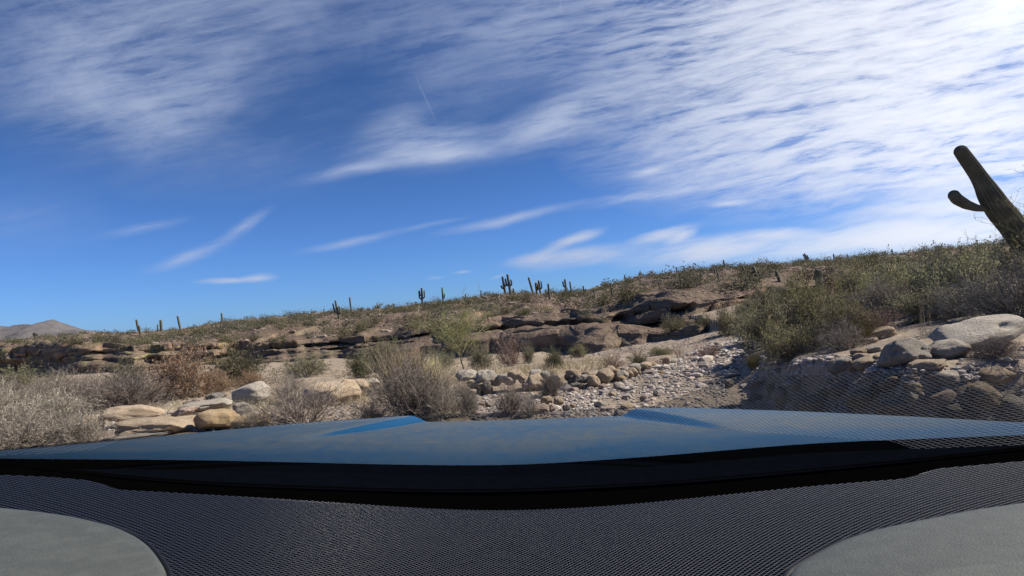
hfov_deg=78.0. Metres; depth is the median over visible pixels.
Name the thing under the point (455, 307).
desert shrub
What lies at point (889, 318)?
desert shrub
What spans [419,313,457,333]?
desert shrub
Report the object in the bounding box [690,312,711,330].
desert shrub
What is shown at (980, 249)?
desert shrub
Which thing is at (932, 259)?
palo verde tree
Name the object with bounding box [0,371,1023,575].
car
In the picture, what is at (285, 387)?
dry shrub
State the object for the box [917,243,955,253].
desert shrub
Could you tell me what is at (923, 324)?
grass tuft
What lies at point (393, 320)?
desert shrub
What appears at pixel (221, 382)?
desert shrub
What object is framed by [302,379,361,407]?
boulder
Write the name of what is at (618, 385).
stone
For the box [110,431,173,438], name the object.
boulder
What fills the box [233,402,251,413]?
boulder
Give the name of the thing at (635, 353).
desert shrub
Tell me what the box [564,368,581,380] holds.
stone
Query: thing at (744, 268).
desert shrub
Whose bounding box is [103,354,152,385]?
desert shrub
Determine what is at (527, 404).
dry shrub
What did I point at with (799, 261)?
desert shrub
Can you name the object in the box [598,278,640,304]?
desert shrub
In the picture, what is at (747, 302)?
desert shrub
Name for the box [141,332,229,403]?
desert shrub
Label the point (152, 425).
boulder
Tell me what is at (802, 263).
desert shrub
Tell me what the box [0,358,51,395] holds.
desert shrub
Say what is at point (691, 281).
desert shrub
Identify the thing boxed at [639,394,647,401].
stone
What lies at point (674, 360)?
stone
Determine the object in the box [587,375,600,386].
stone
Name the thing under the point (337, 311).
saguaro
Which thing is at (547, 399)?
stone
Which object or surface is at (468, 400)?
dry shrub
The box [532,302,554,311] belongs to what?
desert shrub
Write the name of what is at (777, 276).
saguaro
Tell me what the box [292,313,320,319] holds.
desert shrub
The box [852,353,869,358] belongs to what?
stone
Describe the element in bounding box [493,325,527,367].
desert shrub
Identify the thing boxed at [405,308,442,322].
desert shrub
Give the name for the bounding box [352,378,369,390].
boulder
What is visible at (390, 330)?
hillside rubble
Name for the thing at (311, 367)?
desert shrub
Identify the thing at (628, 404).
stone
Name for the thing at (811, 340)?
grass tuft
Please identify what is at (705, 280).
desert shrub
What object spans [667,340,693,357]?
desert shrub
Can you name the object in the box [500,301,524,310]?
desert shrub
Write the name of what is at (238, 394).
boulder
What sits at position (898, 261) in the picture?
desert shrub
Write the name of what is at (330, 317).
desert shrub
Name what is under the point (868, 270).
desert shrub
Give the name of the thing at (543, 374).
stone
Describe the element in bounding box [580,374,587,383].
stone
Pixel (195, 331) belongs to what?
desert shrub
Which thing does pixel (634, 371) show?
stone
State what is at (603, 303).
desert shrub
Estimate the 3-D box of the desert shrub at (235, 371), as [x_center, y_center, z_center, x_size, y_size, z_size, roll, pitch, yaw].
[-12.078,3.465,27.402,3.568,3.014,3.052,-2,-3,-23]
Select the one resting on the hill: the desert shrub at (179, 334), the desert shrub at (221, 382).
the desert shrub at (179, 334)
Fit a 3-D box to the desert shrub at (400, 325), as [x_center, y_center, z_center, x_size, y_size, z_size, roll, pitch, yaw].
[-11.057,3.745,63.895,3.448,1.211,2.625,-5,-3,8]
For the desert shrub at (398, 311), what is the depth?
86.51 m
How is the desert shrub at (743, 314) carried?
on the ground at (816, 377)
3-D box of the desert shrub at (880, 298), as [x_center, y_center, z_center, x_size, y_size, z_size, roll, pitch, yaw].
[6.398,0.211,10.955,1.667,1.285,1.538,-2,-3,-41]
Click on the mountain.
(51, 327)
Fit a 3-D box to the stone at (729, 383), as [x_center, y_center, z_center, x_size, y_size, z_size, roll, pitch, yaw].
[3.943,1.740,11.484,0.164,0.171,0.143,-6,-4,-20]
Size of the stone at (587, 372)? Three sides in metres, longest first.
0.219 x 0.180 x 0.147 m
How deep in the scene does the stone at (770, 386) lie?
9.18 m
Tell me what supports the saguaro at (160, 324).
on the hill
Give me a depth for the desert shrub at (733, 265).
84.96 m
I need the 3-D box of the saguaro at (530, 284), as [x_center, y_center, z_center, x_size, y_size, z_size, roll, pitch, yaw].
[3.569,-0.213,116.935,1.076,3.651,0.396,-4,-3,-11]
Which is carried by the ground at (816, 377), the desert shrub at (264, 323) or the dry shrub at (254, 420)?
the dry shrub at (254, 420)
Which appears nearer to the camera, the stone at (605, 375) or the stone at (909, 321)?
the stone at (909, 321)
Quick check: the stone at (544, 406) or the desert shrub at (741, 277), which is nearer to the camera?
the stone at (544, 406)
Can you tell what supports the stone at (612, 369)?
on the stone
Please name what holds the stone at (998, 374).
on the ground at (816, 377)
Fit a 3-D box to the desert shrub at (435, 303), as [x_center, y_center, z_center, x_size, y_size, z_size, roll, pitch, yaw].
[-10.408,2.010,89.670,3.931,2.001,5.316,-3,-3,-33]
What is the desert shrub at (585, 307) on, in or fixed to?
on the hill
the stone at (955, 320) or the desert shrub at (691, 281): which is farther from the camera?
the desert shrub at (691, 281)
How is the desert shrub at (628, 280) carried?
on the hill
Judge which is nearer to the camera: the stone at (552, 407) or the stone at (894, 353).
the stone at (894, 353)
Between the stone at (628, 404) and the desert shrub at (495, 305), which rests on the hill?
the desert shrub at (495, 305)
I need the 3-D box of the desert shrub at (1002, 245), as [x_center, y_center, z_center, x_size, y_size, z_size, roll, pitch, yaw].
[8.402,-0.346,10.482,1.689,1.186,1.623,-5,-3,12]
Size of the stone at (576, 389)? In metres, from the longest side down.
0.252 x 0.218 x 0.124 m
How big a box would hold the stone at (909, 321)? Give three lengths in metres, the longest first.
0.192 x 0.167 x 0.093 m
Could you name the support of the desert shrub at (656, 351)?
on the ground at (816, 377)
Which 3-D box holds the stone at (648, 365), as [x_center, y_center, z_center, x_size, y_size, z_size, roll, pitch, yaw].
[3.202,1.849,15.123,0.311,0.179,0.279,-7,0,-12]
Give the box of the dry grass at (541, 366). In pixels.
[7,351,620,420]
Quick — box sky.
[0,0,1023,332]
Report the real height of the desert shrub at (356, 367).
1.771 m
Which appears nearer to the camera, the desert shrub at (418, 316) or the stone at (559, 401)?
the stone at (559, 401)
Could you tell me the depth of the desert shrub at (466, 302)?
77.62 m
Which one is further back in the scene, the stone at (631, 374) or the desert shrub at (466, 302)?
the desert shrub at (466, 302)
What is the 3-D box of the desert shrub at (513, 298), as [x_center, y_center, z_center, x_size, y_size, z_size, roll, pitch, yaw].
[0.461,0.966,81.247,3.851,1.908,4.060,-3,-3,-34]
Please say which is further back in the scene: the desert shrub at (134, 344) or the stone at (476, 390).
the desert shrub at (134, 344)
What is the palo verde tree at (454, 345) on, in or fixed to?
on the ground at (816, 377)
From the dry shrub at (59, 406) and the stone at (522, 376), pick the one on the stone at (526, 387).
the stone at (522, 376)
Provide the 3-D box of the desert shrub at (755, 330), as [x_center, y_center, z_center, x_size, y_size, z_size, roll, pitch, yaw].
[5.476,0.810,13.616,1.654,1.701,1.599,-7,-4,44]
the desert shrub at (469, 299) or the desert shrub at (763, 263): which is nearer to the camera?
the desert shrub at (469, 299)
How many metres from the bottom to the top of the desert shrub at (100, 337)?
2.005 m
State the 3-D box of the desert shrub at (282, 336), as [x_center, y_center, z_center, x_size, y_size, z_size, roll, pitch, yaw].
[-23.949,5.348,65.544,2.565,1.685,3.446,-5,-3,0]
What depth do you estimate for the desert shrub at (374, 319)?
81.18 m
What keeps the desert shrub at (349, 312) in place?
on the hill
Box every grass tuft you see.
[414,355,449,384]
[742,351,765,367]
[790,327,825,349]
[837,317,881,342]
[919,303,932,336]
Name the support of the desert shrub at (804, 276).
on the hill
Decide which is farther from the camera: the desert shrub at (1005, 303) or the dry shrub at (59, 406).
the dry shrub at (59, 406)
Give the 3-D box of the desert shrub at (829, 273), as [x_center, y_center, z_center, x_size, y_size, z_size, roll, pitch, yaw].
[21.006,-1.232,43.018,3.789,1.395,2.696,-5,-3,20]
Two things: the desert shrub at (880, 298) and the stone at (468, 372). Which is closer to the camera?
the desert shrub at (880, 298)
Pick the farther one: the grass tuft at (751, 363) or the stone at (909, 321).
the grass tuft at (751, 363)
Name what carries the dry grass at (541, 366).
on the ground at (816, 377)
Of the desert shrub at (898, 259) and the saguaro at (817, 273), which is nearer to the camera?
the saguaro at (817, 273)
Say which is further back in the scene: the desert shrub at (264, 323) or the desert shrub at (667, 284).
the desert shrub at (264, 323)
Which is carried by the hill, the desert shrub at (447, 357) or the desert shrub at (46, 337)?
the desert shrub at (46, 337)
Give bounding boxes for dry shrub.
[0,369,64,403]
[0,374,50,420]
[0,379,107,431]
[0,396,93,449]
[17,363,114,397]
[22,397,121,446]
[28,360,132,412]
[68,358,198,414]
[232,396,285,425]
[233,358,375,424]
[257,361,316,402]
[337,387,388,418]
[350,340,483,417]
[415,364,479,414]
[454,377,482,413]
[483,365,537,412]
[510,385,543,411]
[531,365,567,397]
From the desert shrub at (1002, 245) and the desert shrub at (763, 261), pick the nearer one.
the desert shrub at (1002, 245)
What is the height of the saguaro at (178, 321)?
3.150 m
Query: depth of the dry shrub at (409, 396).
11.13 m
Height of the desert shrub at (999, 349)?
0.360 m
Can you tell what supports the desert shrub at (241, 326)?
on the hill
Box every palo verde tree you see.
[404,283,497,369]
[845,263,912,302]
[929,227,1000,281]
[964,165,1023,273]
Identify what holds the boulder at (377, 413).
on the ground at (816, 377)
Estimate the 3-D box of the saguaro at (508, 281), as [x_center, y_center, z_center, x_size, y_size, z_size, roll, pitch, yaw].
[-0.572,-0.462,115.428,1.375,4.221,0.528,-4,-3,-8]
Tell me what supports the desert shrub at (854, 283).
on the ground at (816, 377)
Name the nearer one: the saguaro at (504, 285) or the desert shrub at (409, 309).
the desert shrub at (409, 309)
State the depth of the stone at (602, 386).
13.38 m
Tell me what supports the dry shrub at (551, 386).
on the ground at (816, 377)
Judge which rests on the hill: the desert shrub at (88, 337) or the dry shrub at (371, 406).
the desert shrub at (88, 337)
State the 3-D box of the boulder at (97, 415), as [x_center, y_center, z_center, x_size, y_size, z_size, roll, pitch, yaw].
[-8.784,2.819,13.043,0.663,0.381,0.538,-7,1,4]
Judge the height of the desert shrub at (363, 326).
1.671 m
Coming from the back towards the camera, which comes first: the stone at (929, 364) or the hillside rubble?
the hillside rubble
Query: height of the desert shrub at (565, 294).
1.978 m
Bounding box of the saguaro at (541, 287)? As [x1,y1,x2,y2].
[537,280,542,292]
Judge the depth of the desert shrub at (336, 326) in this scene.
76.23 m
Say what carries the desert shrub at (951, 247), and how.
on the hill
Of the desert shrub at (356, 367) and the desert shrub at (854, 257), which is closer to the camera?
the desert shrub at (356, 367)
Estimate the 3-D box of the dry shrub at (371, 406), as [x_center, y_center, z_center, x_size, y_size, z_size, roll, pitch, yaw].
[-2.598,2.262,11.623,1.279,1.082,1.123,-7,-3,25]
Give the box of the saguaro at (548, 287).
[547,283,550,299]
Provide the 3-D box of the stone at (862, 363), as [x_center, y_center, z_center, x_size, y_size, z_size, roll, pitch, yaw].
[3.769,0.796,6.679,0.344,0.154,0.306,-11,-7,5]
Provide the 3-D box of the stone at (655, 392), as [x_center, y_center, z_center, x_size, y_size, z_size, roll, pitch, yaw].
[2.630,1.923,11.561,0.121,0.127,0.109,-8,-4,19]
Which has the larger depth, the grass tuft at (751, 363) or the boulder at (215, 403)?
the boulder at (215, 403)
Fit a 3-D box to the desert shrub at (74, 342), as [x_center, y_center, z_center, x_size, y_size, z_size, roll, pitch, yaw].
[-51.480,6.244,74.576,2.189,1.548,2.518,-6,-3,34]
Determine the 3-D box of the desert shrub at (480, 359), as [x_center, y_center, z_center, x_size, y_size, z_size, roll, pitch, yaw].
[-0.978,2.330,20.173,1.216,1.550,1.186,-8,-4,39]
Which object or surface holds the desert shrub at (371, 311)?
on the hill
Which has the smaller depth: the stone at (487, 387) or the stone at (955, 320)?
the stone at (955, 320)
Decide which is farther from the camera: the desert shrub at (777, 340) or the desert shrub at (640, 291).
the desert shrub at (640, 291)
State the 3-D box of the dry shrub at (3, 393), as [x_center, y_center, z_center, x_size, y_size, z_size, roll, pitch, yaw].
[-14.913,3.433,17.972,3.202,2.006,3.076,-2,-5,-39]
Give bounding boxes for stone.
[455,369,476,380]
[467,377,482,388]
[468,388,480,395]
[476,369,496,381]
[481,381,492,394]
[491,377,500,386]
[497,373,508,382]
[504,377,515,385]
[508,369,520,379]
[517,372,526,383]
[522,382,533,390]
[526,373,543,389]
[528,369,540,376]
[533,403,548,410]
[540,371,549,378]
[540,396,552,403]
[547,404,555,409]
[551,372,564,386]
[553,397,563,405]
[562,405,570,409]
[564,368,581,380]
[567,374,582,383]
[568,387,578,391]
[569,382,583,388]
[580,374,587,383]
[581,370,590,374]
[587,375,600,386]
[594,401,607,406]
[597,368,613,382]
[598,383,607,388]
[606,366,615,372]
[608,392,616,395]
[612,370,628,379]
[613,382,623,389]
[617,376,625,381]
[620,402,633,406]
[627,370,633,377]
[628,367,637,376]
[629,363,640,370]
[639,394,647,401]
[642,362,651,368]
[653,390,658,395]
[660,356,670,363]
[670,358,677,362]
[725,379,733,387]
[749,380,762,389]
[766,384,774,389]
[827,357,851,372]
[847,360,856,372]
[850,348,866,354]
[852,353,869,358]
[852,356,876,371]
[864,337,878,343]
[866,345,881,352]
[871,326,897,338]
[876,337,931,367]
[905,359,945,369]
[907,317,920,323]
[928,314,1023,347]
[929,339,971,358]
[938,370,958,375]
[945,316,973,324]
[977,365,1016,382]
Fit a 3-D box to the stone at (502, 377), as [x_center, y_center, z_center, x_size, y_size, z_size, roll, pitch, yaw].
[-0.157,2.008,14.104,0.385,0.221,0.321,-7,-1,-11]
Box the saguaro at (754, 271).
[751,266,761,281]
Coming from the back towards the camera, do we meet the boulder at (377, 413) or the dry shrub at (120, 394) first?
the dry shrub at (120, 394)
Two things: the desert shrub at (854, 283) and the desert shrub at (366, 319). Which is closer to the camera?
the desert shrub at (854, 283)
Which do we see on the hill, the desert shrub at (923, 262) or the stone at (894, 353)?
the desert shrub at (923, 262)
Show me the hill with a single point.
(637, 319)
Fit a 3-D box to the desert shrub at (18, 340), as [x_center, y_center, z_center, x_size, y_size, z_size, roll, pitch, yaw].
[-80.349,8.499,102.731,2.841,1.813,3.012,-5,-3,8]
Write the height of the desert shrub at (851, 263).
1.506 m
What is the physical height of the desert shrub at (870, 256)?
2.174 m
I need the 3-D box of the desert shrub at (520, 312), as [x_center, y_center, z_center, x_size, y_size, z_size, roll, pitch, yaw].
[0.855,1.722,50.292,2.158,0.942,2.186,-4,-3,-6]
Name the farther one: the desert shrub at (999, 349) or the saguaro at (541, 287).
the saguaro at (541, 287)
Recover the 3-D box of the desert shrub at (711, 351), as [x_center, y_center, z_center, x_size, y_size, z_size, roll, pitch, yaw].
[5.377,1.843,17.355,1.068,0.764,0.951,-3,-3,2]
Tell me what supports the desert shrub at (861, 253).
on the hill
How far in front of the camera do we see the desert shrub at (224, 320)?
109.53 m
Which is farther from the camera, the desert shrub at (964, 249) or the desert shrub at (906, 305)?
the desert shrub at (964, 249)
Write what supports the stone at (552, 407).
on the ground at (816, 377)
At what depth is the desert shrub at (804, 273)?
42.85 m
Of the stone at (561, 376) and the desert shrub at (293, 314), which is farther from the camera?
the desert shrub at (293, 314)
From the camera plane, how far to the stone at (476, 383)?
14.05 m
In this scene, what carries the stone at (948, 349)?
on the ground at (816, 377)
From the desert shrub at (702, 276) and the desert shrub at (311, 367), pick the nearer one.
the desert shrub at (311, 367)
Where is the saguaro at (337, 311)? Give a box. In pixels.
[332,300,340,319]
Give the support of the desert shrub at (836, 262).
on the hill
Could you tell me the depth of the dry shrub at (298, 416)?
11.43 m
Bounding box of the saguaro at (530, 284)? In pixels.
[528,277,533,293]
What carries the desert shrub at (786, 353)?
on the ground at (816, 377)
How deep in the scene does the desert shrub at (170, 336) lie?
81.36 m
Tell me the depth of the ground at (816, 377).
12.55 m
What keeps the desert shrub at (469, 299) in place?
on the hill
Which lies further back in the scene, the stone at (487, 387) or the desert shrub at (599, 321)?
the desert shrub at (599, 321)
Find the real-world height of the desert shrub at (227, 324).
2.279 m
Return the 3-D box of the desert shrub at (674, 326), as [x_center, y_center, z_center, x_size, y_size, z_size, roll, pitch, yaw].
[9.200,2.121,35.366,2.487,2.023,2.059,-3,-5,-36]
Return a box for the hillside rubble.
[1,247,1010,344]
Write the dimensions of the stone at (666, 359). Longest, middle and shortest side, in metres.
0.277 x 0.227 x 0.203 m
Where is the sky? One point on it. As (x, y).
(195, 161)
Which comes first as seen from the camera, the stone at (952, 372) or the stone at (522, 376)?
the stone at (952, 372)
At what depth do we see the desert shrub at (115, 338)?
74.14 m
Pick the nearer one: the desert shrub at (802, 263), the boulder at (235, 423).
the boulder at (235, 423)
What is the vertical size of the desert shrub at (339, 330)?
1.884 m
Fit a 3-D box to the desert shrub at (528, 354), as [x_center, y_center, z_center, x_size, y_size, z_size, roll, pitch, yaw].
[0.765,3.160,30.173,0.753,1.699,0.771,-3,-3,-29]
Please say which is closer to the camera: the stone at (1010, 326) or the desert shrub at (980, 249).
the stone at (1010, 326)
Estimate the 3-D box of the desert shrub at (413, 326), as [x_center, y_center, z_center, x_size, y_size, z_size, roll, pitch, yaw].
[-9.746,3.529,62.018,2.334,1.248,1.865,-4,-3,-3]
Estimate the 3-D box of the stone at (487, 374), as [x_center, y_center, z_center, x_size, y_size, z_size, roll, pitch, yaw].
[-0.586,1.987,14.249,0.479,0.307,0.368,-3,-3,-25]
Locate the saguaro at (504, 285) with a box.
[501,276,506,293]
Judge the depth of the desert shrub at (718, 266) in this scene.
83.20 m
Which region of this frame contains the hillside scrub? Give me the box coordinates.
[0,239,1009,353]
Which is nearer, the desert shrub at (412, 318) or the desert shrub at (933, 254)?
the desert shrub at (412, 318)
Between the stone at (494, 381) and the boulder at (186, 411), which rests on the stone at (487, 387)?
the stone at (494, 381)
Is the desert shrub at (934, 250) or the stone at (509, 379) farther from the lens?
the desert shrub at (934, 250)
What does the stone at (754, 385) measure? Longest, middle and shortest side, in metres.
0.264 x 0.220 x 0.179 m
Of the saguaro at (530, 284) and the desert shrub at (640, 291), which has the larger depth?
the saguaro at (530, 284)
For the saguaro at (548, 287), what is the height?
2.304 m
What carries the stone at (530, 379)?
on the ground at (816, 377)
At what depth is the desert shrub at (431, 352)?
40.27 m
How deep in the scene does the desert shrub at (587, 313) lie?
43.79 m
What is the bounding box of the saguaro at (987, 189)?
[948,145,1023,257]
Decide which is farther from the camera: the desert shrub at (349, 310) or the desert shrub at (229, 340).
the desert shrub at (349, 310)
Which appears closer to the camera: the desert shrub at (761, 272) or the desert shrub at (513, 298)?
the desert shrub at (761, 272)
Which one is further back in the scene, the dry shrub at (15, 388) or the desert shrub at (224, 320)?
the desert shrub at (224, 320)
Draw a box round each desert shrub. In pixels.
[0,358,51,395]
[9,336,26,343]
[30,368,77,390]
[35,334,58,340]
[65,335,86,346]
[76,333,101,341]
[86,331,116,341]
[90,331,109,341]
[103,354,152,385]
[105,331,130,343]
[115,338,148,351]
[121,331,148,344]
[131,337,157,344]
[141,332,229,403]
[151,330,173,341]
[157,330,178,341]
[162,329,189,336]
[186,334,212,345]
[187,323,206,335]
[187,324,211,335]
[192,366,239,396]
[201,338,274,387]
[204,324,229,337]
[210,316,236,326]
[212,331,240,342]
[219,317,246,329]
[221,332,243,342]
[227,318,257,331]
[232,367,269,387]
[240,315,264,323]
[246,334,260,340]
[247,320,269,328]
[256,317,273,325]
[266,332,290,347]
[268,349,335,379]
[269,315,307,327]
[279,307,306,320]
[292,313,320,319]
[296,314,326,325]
[316,312,350,321]
[318,323,346,334]
[322,322,357,338]
[338,307,359,318]
[339,306,357,313]
[341,340,376,378]
[345,317,368,331]
[351,315,372,326]
[356,338,440,389]
[357,331,416,372]
[358,320,378,328]
[362,308,380,314]
[368,309,385,322]
[383,316,411,324]
[388,306,408,313]
[390,320,417,330]
[397,306,419,311]
[399,313,425,322]
[402,321,424,330]
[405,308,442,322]
[416,300,433,309]
[418,346,437,362]
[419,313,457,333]
[420,306,455,325]
[424,344,459,370]
[425,296,446,307]
[432,297,454,308]
[434,305,456,312]
[440,301,464,310]
[450,294,482,307]
[463,294,480,304]
[465,340,496,370]
[471,298,499,310]
[479,305,503,318]
[484,300,503,309]
[490,293,517,303]
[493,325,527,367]
[497,304,518,313]
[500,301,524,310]
[501,289,530,301]
[511,303,535,315]
[516,293,534,302]
[517,292,555,303]
[521,340,534,363]
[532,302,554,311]
[541,343,566,368]
[550,286,576,297]
[550,294,598,310]
[551,292,601,308]
[553,293,572,303]
[565,343,590,357]
[572,288,592,297]
[573,295,599,307]
[573,306,597,317]
[582,290,615,306]
[591,314,611,322]
[593,351,626,368]
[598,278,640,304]
[616,274,634,282]
[618,283,657,296]
[623,342,642,357]
[624,354,652,365]
[637,345,677,355]
[639,273,658,284]
[652,261,704,290]
[654,276,691,288]
[656,309,693,338]
[659,271,713,290]
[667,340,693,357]
[669,272,702,286]
[678,276,710,288]
[682,269,718,284]
[689,342,723,355]
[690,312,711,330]
[703,296,742,336]
[708,268,770,290]
[710,262,726,270]
[722,270,751,280]
[723,261,746,269]
[725,289,806,353]
[729,303,767,343]
[731,292,764,316]
[733,308,828,384]
[735,264,753,274]
[739,263,768,279]
[744,278,778,313]
[749,257,775,267]
[750,257,786,270]
[752,263,850,337]
[758,259,796,272]
[760,336,814,365]
[762,268,784,278]
[766,252,887,322]
[780,263,835,283]
[787,282,889,338]
[789,257,811,264]
[790,258,821,266]
[790,264,822,279]
[799,259,848,278]
[804,283,859,318]
[804,309,891,353]
[818,253,894,306]
[826,256,873,269]
[829,258,849,265]
[833,267,920,320]
[838,264,888,279]
[844,303,906,330]
[848,254,860,262]
[851,257,881,269]
[853,244,960,297]
[857,248,885,263]
[858,248,887,260]
[871,257,945,271]
[879,274,958,324]
[884,252,909,264]
[897,237,1023,298]
[902,270,1009,321]
[906,244,928,255]
[913,259,937,269]
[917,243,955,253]
[918,246,942,259]
[919,248,947,259]
[924,252,1023,319]
[947,242,968,249]
[950,234,1023,286]
[950,236,1005,261]
[955,244,972,254]
[964,334,1023,362]
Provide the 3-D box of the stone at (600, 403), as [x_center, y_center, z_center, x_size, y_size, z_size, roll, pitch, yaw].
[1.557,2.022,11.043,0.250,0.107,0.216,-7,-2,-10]
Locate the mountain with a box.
[0,319,99,339]
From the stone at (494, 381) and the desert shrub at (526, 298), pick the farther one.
the desert shrub at (526, 298)
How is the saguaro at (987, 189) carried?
on the ground at (816, 377)
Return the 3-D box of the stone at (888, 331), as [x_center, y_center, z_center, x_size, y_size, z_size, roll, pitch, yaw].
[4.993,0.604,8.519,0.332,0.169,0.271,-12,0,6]
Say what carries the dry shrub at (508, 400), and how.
on the ground at (816, 377)
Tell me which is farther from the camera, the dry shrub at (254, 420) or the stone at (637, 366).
the stone at (637, 366)
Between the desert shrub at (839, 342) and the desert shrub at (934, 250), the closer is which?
the desert shrub at (839, 342)
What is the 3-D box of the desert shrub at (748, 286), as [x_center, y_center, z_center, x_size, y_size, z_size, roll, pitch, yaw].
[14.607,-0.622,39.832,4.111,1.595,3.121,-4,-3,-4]
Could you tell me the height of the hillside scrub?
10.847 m
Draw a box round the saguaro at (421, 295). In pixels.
[418,288,424,303]
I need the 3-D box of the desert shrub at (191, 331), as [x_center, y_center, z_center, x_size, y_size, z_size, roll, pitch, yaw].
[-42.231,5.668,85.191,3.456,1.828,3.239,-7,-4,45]
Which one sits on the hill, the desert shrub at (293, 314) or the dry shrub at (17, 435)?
the desert shrub at (293, 314)
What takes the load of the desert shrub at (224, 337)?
on the hill
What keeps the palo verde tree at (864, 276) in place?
on the ground at (816, 377)
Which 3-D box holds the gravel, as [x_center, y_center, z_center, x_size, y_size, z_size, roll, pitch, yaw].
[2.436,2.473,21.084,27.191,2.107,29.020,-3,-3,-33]
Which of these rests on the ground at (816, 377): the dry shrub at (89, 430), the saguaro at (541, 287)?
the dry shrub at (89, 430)
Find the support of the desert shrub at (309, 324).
on the hill
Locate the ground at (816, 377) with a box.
[0,278,1023,448]
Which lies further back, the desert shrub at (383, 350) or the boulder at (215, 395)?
the desert shrub at (383, 350)
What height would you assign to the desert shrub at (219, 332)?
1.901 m
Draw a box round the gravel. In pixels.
[100,329,1023,437]
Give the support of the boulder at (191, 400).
on the ground at (816, 377)
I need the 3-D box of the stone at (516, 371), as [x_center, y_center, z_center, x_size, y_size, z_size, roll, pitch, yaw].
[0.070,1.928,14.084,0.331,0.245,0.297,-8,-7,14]
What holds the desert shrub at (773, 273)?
on the hill
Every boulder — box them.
[67,414,105,429]
[99,405,165,421]
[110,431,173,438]
[113,416,196,435]
[171,406,197,416]
[176,415,195,421]
[178,398,232,412]
[183,398,204,403]
[193,408,240,429]
[204,392,226,399]
[231,381,270,404]
[231,412,270,426]
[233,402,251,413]
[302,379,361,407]
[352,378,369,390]
[362,409,386,416]
[367,378,379,386]
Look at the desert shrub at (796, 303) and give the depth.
12.30 m
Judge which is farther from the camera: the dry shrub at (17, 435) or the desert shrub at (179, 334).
the desert shrub at (179, 334)
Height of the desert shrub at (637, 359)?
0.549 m
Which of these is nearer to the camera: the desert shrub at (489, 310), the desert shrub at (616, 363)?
the desert shrub at (616, 363)
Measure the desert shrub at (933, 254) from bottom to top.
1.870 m
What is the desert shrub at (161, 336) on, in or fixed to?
on the hill
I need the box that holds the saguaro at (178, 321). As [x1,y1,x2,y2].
[177,316,180,329]
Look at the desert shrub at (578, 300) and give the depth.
50.27 m
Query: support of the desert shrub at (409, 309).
on the hill
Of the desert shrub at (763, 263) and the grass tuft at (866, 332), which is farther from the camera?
the desert shrub at (763, 263)
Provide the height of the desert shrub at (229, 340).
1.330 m
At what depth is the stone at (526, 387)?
13.78 m
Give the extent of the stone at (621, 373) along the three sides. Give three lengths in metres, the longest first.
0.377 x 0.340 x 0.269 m
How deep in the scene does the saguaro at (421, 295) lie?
140.82 m
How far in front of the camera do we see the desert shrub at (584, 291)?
81.72 m
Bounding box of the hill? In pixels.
[0,245,1014,380]
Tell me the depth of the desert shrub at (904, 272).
12.00 m
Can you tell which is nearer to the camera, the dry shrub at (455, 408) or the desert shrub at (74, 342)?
the dry shrub at (455, 408)
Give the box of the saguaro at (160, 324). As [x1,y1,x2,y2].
[159,320,162,330]
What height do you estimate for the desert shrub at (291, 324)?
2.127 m
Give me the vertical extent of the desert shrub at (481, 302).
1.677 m
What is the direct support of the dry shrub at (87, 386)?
on the ground at (816, 377)
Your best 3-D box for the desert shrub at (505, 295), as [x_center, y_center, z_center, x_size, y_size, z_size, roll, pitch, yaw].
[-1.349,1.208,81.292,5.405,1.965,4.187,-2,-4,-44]
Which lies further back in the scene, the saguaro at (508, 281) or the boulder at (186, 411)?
the saguaro at (508, 281)
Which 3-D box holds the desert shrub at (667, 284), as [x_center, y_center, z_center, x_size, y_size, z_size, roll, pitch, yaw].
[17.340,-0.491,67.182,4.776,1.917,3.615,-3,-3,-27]
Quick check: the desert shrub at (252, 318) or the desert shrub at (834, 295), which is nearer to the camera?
the desert shrub at (834, 295)
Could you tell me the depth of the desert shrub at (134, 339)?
75.88 m
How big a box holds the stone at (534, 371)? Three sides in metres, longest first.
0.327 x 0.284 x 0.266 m
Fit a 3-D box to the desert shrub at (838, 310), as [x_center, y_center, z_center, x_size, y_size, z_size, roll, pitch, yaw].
[4.776,0.442,9.076,1.176,1.073,1.420,-5,-2,-31]
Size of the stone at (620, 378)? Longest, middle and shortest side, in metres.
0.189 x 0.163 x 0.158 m
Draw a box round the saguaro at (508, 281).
[505,274,512,293]
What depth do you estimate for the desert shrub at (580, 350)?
31.76 m
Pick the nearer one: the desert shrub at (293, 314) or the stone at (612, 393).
the stone at (612, 393)
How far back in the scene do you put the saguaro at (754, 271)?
41.16 m
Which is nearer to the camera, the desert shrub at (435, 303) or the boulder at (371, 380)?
the boulder at (371, 380)
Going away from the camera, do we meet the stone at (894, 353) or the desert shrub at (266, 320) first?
the stone at (894, 353)
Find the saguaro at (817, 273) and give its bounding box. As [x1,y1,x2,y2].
[814,269,823,295]
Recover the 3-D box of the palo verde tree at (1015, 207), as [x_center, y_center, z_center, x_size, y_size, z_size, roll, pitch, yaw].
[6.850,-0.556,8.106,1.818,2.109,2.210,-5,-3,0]
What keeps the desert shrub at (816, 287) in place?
on the ground at (816, 377)
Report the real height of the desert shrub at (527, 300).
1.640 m
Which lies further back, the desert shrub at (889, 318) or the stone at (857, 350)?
the desert shrub at (889, 318)
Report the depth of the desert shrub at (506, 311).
69.10 m
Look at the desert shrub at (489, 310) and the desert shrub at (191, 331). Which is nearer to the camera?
the desert shrub at (489, 310)
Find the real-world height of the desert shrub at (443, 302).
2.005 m
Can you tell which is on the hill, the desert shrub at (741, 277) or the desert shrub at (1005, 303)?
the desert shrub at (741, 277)
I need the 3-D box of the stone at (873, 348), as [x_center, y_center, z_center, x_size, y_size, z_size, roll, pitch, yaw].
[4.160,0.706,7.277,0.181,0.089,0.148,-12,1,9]
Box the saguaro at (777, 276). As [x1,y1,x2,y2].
[775,271,780,282]
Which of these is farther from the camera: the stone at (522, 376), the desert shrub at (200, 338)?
the desert shrub at (200, 338)
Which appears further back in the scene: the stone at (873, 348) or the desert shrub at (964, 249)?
the desert shrub at (964, 249)

